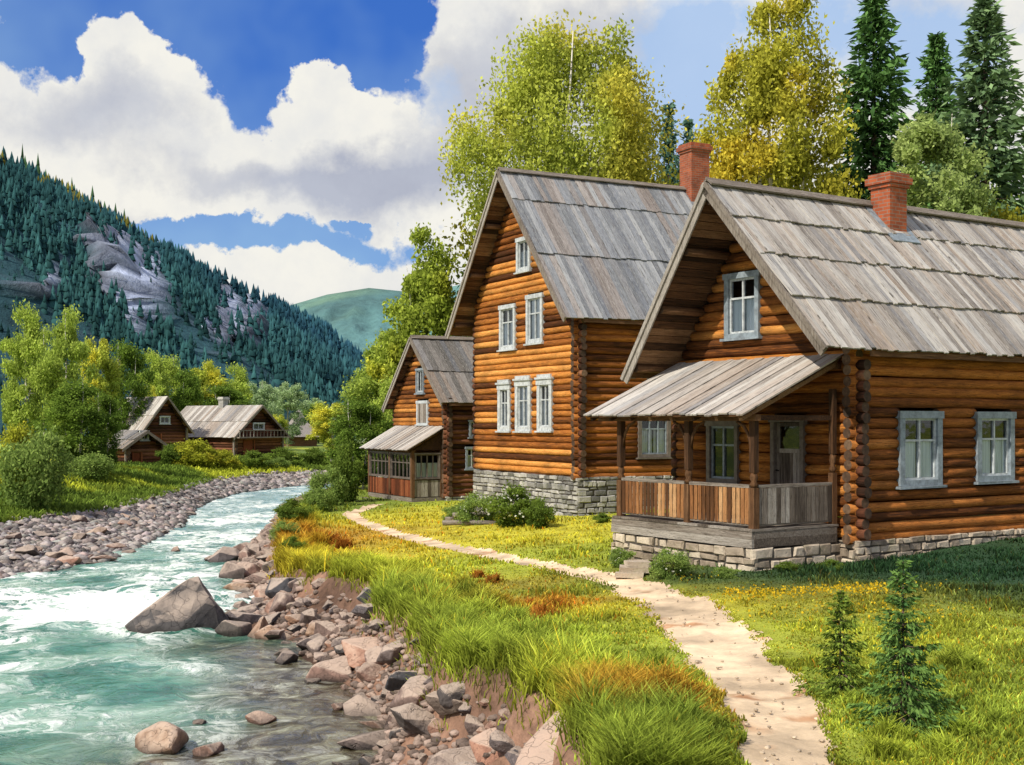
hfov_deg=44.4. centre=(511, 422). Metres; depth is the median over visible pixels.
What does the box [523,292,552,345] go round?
window
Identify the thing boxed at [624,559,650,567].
step stone
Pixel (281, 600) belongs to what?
rock
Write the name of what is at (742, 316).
window
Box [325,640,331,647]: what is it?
rock
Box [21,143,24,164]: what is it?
spruce tree
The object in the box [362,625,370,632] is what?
rock
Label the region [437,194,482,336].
leafy tree
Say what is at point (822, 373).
log house
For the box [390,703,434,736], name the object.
rock
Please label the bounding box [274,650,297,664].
rock
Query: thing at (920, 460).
window
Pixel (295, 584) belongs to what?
rock
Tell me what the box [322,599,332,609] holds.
rock
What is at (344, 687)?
rock
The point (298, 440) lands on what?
cottage
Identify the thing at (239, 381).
leafy tree
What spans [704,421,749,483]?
window
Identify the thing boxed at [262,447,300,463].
shrub
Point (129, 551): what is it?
rock
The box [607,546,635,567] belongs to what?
bush
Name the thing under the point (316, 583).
rock
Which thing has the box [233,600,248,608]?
rock
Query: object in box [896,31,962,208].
spruce tree
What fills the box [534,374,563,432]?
window
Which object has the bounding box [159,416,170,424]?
window
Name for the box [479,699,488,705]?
rock
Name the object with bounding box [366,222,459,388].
birch tree
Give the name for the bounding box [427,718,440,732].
rock
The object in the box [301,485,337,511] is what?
shrub
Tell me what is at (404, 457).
window
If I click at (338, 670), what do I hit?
rock
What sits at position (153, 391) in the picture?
leafy tree
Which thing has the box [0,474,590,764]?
riverbank
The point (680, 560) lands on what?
bush
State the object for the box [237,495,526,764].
gravel
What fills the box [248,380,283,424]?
leafy tree
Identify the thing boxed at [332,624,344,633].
rock
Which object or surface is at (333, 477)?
shrub
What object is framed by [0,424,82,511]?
shrub
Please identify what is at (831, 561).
bush
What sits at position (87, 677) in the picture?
river water
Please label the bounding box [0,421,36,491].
shrub
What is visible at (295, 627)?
rock
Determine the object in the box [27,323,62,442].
leafy tree
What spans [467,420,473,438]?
window
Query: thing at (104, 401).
leafy tree
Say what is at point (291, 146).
sky
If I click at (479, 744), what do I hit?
rock
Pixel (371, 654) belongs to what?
rock
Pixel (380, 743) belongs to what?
rock
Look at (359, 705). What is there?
rock
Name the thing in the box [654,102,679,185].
spruce tree
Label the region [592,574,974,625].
wildflowers
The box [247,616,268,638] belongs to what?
rock
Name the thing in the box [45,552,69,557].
rock
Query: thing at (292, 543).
shrub
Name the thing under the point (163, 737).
rock
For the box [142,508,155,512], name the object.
rock
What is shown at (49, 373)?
leafy tree
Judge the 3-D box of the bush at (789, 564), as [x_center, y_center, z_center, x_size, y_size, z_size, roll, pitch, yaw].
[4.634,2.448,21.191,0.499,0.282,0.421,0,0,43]
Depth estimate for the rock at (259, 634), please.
22.61 m
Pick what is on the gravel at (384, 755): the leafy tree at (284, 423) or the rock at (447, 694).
the rock at (447, 694)
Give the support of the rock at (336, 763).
on the riverbank
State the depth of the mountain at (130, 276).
250.82 m
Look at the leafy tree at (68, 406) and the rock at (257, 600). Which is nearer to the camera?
the rock at (257, 600)
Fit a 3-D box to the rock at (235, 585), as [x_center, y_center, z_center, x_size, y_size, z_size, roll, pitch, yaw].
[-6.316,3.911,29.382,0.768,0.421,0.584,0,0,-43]
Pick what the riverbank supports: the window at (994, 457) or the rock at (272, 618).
the rock at (272, 618)
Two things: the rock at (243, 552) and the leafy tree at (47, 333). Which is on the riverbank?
the rock at (243, 552)
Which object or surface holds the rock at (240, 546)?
on the riverbank
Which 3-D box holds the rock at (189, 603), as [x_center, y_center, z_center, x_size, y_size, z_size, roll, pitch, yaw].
[-6.392,3.443,24.010,2.014,1.031,1.536,0,0,0]
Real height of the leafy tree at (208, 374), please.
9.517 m
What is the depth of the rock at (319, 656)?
20.25 m
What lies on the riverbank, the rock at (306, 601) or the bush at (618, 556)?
the rock at (306, 601)
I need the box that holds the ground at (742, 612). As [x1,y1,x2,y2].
[2,438,1023,764]
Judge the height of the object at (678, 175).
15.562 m
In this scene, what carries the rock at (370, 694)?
on the riverbank
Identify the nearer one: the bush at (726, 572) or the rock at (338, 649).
the rock at (338, 649)
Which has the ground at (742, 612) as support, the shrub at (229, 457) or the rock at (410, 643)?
the shrub at (229, 457)
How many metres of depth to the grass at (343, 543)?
22.21 m
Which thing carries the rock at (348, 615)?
on the gravel at (384, 755)
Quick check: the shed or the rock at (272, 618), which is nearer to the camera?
the rock at (272, 618)
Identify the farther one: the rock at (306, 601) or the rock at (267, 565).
the rock at (267, 565)
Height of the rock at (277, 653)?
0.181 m
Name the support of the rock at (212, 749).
on the river water
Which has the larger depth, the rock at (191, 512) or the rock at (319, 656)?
the rock at (191, 512)
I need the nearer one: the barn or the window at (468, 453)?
the window at (468, 453)
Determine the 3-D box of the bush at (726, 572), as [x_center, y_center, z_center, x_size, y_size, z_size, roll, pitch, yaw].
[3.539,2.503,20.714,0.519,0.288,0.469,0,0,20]
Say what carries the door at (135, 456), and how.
in the shed
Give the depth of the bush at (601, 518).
34.41 m
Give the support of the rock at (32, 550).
on the gravel at (139, 532)
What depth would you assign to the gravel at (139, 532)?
43.59 m
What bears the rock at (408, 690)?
on the riverbank
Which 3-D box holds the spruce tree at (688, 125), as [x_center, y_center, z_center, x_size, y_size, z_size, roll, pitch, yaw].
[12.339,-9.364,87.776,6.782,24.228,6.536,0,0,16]
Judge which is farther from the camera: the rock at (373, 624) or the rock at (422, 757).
the rock at (373, 624)
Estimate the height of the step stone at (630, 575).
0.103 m
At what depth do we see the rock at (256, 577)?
28.63 m
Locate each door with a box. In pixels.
[132,452,142,462]
[243,439,254,455]
[768,420,815,487]
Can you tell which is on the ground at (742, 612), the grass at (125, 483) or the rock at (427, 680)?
the grass at (125, 483)
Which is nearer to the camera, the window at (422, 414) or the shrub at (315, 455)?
the window at (422, 414)
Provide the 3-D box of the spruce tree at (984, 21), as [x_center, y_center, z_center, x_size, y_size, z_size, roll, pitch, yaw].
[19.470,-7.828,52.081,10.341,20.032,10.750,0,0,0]
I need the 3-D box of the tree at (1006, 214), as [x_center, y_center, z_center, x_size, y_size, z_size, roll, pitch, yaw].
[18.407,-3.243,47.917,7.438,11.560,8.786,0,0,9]
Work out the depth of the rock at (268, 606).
24.74 m
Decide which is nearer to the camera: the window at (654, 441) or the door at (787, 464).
the door at (787, 464)
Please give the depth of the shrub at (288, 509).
38.63 m
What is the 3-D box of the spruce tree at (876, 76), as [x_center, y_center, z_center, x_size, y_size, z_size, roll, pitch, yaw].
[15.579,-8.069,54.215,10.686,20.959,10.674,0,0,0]
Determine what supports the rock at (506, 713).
on the gravel at (384, 755)
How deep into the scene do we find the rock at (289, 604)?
24.33 m
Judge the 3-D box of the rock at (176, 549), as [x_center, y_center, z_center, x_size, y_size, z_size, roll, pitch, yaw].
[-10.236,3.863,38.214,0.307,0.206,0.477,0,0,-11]
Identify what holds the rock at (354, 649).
on the riverbank
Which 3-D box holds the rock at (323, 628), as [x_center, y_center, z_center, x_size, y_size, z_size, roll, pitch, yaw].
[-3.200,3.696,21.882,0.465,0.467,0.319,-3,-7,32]
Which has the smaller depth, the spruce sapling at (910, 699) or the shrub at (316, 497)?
the spruce sapling at (910, 699)
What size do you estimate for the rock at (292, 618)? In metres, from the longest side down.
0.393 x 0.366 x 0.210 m
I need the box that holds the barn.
[106,396,194,455]
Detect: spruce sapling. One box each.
[791,590,883,697]
[843,559,968,736]
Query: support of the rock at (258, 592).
on the riverbank
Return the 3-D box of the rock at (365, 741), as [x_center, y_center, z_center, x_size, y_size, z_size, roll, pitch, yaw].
[-1.735,3.962,15.352,0.553,0.388,0.865,0,0,15]
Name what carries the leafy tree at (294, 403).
on the ground at (742, 612)
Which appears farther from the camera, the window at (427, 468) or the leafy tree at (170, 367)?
the leafy tree at (170, 367)
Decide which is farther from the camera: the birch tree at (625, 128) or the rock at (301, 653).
the birch tree at (625, 128)
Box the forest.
[0,146,375,439]
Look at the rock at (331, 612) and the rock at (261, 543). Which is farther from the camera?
the rock at (261, 543)
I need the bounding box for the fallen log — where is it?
[442,520,495,524]
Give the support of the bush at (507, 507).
on the ground at (742, 612)
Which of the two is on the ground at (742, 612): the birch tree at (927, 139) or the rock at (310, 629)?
the birch tree at (927, 139)
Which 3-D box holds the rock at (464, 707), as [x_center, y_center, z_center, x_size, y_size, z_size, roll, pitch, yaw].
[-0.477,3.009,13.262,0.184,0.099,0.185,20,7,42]
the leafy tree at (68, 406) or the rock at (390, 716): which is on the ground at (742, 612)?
the leafy tree at (68, 406)
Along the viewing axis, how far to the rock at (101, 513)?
46.02 m
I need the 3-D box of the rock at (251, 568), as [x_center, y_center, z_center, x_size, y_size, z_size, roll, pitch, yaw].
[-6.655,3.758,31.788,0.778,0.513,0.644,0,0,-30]
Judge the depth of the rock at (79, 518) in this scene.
44.01 m
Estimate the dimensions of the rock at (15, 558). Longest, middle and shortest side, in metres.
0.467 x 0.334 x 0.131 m
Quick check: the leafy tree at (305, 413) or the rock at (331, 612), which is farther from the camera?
the leafy tree at (305, 413)
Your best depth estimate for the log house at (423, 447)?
52.30 m
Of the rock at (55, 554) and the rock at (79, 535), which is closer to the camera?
the rock at (55, 554)
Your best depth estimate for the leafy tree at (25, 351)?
71.44 m
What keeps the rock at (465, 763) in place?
on the riverbank
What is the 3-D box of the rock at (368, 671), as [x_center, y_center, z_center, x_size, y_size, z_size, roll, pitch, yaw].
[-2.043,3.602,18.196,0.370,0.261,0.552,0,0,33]
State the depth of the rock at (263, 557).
32.67 m
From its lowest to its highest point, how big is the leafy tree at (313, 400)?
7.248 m
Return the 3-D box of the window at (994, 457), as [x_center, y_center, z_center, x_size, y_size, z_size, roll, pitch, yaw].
[9.295,0.483,24.543,1.277,1.401,0.523,0,0,-33]
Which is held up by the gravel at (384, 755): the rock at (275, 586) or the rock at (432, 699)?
the rock at (432, 699)
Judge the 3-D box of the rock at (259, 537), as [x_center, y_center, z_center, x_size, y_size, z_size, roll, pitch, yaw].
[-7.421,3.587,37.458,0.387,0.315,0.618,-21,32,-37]
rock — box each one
[2,532,21,538]
[9,556,20,560]
[15,545,39,556]
[32,531,53,537]
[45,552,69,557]
[55,555,81,565]
[59,547,76,555]
[71,515,86,521]
[72,532,86,539]
[87,527,106,532]
[91,555,117,561]
[92,511,106,515]
[106,543,126,548]
[118,520,131,525]
[120,549,136,552]
[125,576,228,633]
[135,721,188,754]
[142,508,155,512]
[171,546,179,551]
[185,511,196,514]
[192,742,224,756]
[193,719,206,724]
[207,546,239,562]
[215,620,251,636]
[218,562,244,578]
[222,582,254,589]
[226,611,263,623]
[232,542,251,550]
[233,579,252,582]
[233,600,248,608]
[235,587,250,592]
[235,593,249,598]
[236,604,258,612]
[237,561,260,577]
[238,547,250,561]
[241,557,251,561]
[245,543,260,554]
[245,572,267,582]
[245,710,276,724]
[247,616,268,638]
[250,597,264,603]
[253,589,265,597]
[254,625,292,639]
[255,534,266,542]
[256,552,272,561]
[256,584,267,589]
[257,560,264,568]
[258,540,270,546]
[258,612,280,624]
[260,549,271,554]
[262,560,273,570]
[264,590,294,612]
[264,629,284,638]
[265,577,295,597]
[269,592,294,611]
[274,648,289,655]
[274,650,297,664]
[285,602,293,608]
[285,614,300,623]
[286,624,301,630]
[287,577,304,587]
[290,609,298,613]
[292,580,303,593]
[292,599,303,606]
[296,633,321,649]
[298,650,306,655]
[299,608,320,623]
[302,597,312,605]
[304,678,320,683]
[305,620,327,636]
[306,636,327,651]
[306,655,352,682]
[311,578,325,589]
[313,621,335,635]
[314,652,327,661]
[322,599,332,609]
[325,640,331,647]
[329,605,337,614]
[331,636,347,646]
[331,702,342,710]
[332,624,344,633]
[332,761,342,764]
[334,644,344,654]
[337,729,385,749]
[338,612,346,619]
[340,684,348,689]
[341,637,378,667]
[343,612,355,619]
[343,695,380,715]
[351,603,372,618]
[352,692,365,697]
[356,662,381,681]
[357,587,371,603]
[358,756,374,764]
[359,720,386,727]
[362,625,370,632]
[364,646,384,664]
[366,691,376,697]
[368,618,382,629]
[371,695,380,701]
[376,640,402,663]
[376,740,389,748]
[381,688,387,697]
[385,670,416,690]
[385,714,393,724]
[389,675,428,707]
[389,727,402,739]
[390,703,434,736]
[409,637,418,644]
[417,753,427,763]
[423,674,433,684]
[425,691,462,714]
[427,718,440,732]
[427,746,476,764]
[437,681,464,707]
[456,761,478,764]
[458,701,471,712]
[464,714,483,734]
[469,727,500,764]
[476,726,484,733]
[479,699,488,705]
[485,720,496,728]
[489,730,515,754]
[500,710,509,720]
[504,750,518,764]
[510,746,521,752]
[515,709,566,764]
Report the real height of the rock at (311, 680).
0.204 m
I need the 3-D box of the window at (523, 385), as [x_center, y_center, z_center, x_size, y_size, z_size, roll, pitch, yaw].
[0.505,-0.585,39.922,0.525,1.814,1.158,0,0,-27]
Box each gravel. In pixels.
[0,467,387,578]
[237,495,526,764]
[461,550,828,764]
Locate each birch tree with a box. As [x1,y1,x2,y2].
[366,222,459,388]
[437,8,688,249]
[689,0,864,198]
[890,110,1000,216]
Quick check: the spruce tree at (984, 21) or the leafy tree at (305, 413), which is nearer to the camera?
the spruce tree at (984, 21)
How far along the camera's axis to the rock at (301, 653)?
21.17 m
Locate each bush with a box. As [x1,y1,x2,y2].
[438,503,474,519]
[454,491,500,525]
[483,480,540,527]
[521,495,557,528]
[593,512,611,522]
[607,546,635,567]
[648,546,694,579]
[712,566,741,578]
[774,560,801,571]
[816,558,845,571]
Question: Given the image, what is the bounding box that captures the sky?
[0,0,1023,304]
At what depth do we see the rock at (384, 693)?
16.99 m
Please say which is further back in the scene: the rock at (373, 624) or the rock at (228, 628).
the rock at (228, 628)
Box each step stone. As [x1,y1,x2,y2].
[615,572,643,578]
[619,564,648,572]
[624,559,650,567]
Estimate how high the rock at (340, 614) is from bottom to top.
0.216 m
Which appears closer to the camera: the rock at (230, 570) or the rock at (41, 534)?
the rock at (230, 570)
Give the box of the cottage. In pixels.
[284,409,318,445]
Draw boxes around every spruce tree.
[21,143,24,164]
[36,156,40,174]
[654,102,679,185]
[677,118,694,181]
[818,0,933,208]
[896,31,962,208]
[920,0,1023,218]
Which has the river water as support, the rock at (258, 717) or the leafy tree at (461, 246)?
the rock at (258, 717)
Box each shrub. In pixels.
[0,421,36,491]
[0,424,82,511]
[64,451,115,482]
[154,441,185,464]
[171,438,220,468]
[212,449,241,468]
[234,449,272,468]
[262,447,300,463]
[263,457,291,467]
[267,519,302,541]
[273,495,315,522]
[279,534,306,548]
[297,445,330,464]
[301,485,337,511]
[306,464,349,505]
[326,436,364,501]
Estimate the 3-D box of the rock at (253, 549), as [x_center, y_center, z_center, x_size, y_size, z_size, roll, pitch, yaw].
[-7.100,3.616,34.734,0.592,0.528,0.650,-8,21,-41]
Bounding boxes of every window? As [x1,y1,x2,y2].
[138,431,149,440]
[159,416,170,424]
[252,422,264,429]
[368,451,397,476]
[389,452,419,479]
[414,368,424,394]
[414,400,429,425]
[414,453,440,479]
[464,447,479,469]
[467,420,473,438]
[495,379,512,432]
[497,303,517,351]
[512,375,536,432]
[513,236,532,274]
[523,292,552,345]
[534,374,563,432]
[636,421,672,458]
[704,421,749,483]
[720,270,774,341]
[881,411,946,489]
[969,412,1018,484]
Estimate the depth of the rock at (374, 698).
17.16 m
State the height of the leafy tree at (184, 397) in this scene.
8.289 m
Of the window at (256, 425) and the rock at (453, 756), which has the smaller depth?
the rock at (453, 756)
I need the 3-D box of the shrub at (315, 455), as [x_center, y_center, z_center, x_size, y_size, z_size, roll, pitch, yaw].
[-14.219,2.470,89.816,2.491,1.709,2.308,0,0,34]
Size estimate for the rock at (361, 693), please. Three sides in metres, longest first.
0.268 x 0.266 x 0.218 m
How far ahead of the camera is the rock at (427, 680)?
14.21 m
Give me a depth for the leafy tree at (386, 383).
62.95 m
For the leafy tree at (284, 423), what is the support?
on the ground at (742, 612)
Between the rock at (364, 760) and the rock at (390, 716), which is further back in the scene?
the rock at (390, 716)
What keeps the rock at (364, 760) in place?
on the riverbank
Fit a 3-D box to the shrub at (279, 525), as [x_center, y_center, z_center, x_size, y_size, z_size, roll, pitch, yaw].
[-6.115,2.965,33.985,0.896,0.708,0.902,0,0,6]
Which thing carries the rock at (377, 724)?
on the riverbank
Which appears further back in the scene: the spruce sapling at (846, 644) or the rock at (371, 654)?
the rock at (371, 654)
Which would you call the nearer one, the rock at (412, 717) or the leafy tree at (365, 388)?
the rock at (412, 717)
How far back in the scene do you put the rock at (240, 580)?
29.83 m
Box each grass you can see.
[0,453,367,522]
[265,498,736,764]
[302,527,704,706]
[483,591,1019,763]
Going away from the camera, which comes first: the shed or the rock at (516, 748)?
the rock at (516, 748)
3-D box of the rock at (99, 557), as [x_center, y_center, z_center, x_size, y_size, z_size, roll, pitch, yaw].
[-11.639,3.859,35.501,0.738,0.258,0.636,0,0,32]
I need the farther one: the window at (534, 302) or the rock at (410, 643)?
the window at (534, 302)
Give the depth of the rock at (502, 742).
11.41 m
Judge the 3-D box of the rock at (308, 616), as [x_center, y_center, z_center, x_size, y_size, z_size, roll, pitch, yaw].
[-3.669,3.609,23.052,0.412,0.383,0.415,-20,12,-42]
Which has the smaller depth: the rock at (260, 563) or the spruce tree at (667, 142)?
the rock at (260, 563)
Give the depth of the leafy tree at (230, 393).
125.53 m
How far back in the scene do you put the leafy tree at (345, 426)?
59.67 m
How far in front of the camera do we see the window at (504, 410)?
41.03 m
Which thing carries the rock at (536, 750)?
on the riverbank
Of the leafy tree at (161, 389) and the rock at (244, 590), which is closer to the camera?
the rock at (244, 590)
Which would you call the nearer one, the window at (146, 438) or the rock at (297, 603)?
the rock at (297, 603)
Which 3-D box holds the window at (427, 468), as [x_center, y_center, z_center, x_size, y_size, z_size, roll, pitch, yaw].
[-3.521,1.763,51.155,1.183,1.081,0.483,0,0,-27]
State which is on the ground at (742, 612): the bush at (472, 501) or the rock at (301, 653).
the bush at (472, 501)
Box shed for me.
[106,430,167,462]
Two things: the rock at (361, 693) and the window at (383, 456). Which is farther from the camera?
the window at (383, 456)
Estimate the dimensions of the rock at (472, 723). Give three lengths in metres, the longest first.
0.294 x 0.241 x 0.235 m
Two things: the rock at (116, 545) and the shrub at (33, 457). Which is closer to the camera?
the rock at (116, 545)
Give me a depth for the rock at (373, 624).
19.52 m
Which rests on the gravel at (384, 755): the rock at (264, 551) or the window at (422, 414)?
the rock at (264, 551)
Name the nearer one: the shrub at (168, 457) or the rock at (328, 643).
the rock at (328, 643)
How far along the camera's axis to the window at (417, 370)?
53.51 m
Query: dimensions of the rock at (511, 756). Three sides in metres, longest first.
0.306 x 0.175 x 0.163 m
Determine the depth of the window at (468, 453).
51.56 m
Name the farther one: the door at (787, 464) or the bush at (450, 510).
the bush at (450, 510)
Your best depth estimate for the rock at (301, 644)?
21.42 m
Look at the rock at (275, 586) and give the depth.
26.23 m
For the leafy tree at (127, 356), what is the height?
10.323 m
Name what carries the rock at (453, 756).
on the riverbank
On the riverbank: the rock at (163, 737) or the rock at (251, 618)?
the rock at (251, 618)
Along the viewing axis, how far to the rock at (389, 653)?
17.66 m
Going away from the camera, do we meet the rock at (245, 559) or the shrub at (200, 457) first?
the rock at (245, 559)
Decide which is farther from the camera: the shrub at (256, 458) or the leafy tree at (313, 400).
the leafy tree at (313, 400)
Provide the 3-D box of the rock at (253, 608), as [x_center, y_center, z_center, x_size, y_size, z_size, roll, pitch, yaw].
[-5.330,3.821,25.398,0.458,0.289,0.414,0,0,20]
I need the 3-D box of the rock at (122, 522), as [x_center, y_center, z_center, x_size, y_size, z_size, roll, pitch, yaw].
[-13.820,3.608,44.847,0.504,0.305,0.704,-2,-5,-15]
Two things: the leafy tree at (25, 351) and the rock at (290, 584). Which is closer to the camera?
the rock at (290, 584)
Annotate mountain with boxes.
[0,193,339,440]
[293,285,459,351]
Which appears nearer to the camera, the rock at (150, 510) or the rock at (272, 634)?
the rock at (272, 634)
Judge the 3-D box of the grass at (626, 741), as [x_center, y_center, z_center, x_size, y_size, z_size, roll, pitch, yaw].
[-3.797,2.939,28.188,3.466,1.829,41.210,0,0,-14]
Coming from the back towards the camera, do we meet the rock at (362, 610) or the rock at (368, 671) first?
the rock at (362, 610)
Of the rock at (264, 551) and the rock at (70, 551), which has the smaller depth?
the rock at (264, 551)
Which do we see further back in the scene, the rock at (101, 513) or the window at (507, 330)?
the rock at (101, 513)
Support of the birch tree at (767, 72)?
on the ground at (742, 612)
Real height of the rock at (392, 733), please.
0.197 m
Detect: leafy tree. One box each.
[0,299,48,438]
[27,304,99,454]
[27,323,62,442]
[27,378,123,472]
[79,335,123,447]
[86,388,127,471]
[102,337,159,429]
[136,348,171,395]
[142,384,156,396]
[160,353,204,411]
[169,367,212,410]
[189,359,228,405]
[201,382,255,405]
[220,361,252,404]
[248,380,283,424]
[272,414,288,443]
[274,381,310,446]
[292,398,325,425]
[302,403,335,443]
[304,401,354,461]
[323,396,393,488]
[337,328,398,476]
[368,372,394,477]
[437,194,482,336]
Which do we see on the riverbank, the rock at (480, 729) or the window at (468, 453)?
the rock at (480, 729)
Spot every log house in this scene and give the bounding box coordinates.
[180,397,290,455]
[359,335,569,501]
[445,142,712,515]
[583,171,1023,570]
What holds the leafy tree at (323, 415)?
on the ground at (742, 612)
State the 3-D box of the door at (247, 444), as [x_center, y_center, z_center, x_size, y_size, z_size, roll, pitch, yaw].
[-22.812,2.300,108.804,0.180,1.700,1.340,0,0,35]
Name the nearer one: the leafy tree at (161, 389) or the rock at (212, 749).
the rock at (212, 749)
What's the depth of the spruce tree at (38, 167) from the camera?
310.77 m
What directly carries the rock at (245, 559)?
on the riverbank
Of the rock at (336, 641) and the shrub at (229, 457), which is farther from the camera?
the shrub at (229, 457)
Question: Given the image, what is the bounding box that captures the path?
[343,504,837,764]
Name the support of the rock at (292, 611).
on the gravel at (384, 755)
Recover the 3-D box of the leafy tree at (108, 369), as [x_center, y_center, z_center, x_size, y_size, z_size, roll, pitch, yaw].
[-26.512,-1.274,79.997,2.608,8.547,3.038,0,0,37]
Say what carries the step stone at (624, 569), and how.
on the step stone at (630, 575)
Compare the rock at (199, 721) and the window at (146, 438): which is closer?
the rock at (199, 721)
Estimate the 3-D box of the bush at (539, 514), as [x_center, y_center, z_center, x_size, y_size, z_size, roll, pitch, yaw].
[0.730,2.495,34.001,0.913,1.099,1.084,0,0,-17]
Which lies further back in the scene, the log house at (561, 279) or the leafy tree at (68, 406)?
the leafy tree at (68, 406)
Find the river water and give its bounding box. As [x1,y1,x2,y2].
[0,484,383,764]
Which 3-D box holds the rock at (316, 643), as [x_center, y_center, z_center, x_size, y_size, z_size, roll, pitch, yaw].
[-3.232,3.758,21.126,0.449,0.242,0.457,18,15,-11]
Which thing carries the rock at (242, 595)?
on the riverbank
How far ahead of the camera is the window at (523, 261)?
39.95 m
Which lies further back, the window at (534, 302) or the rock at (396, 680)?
the window at (534, 302)
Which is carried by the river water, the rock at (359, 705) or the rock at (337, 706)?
the rock at (337, 706)
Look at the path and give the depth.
13.40 m
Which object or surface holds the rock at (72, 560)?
on the riverbank
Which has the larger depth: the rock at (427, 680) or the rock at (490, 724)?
the rock at (427, 680)
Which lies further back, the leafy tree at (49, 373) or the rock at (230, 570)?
the leafy tree at (49, 373)
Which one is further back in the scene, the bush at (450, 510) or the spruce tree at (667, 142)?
the spruce tree at (667, 142)
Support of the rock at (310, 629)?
on the riverbank
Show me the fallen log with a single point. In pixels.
(454, 522)
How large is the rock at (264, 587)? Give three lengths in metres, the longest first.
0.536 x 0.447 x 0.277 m
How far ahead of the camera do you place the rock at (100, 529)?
41.58 m
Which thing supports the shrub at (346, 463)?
on the ground at (742, 612)
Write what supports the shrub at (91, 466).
on the ground at (742, 612)
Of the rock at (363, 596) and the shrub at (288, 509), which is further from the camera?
the shrub at (288, 509)
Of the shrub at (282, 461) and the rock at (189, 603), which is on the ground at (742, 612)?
the shrub at (282, 461)
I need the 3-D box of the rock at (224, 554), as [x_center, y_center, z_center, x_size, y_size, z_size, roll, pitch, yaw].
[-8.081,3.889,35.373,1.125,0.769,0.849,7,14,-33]
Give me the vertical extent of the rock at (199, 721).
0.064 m

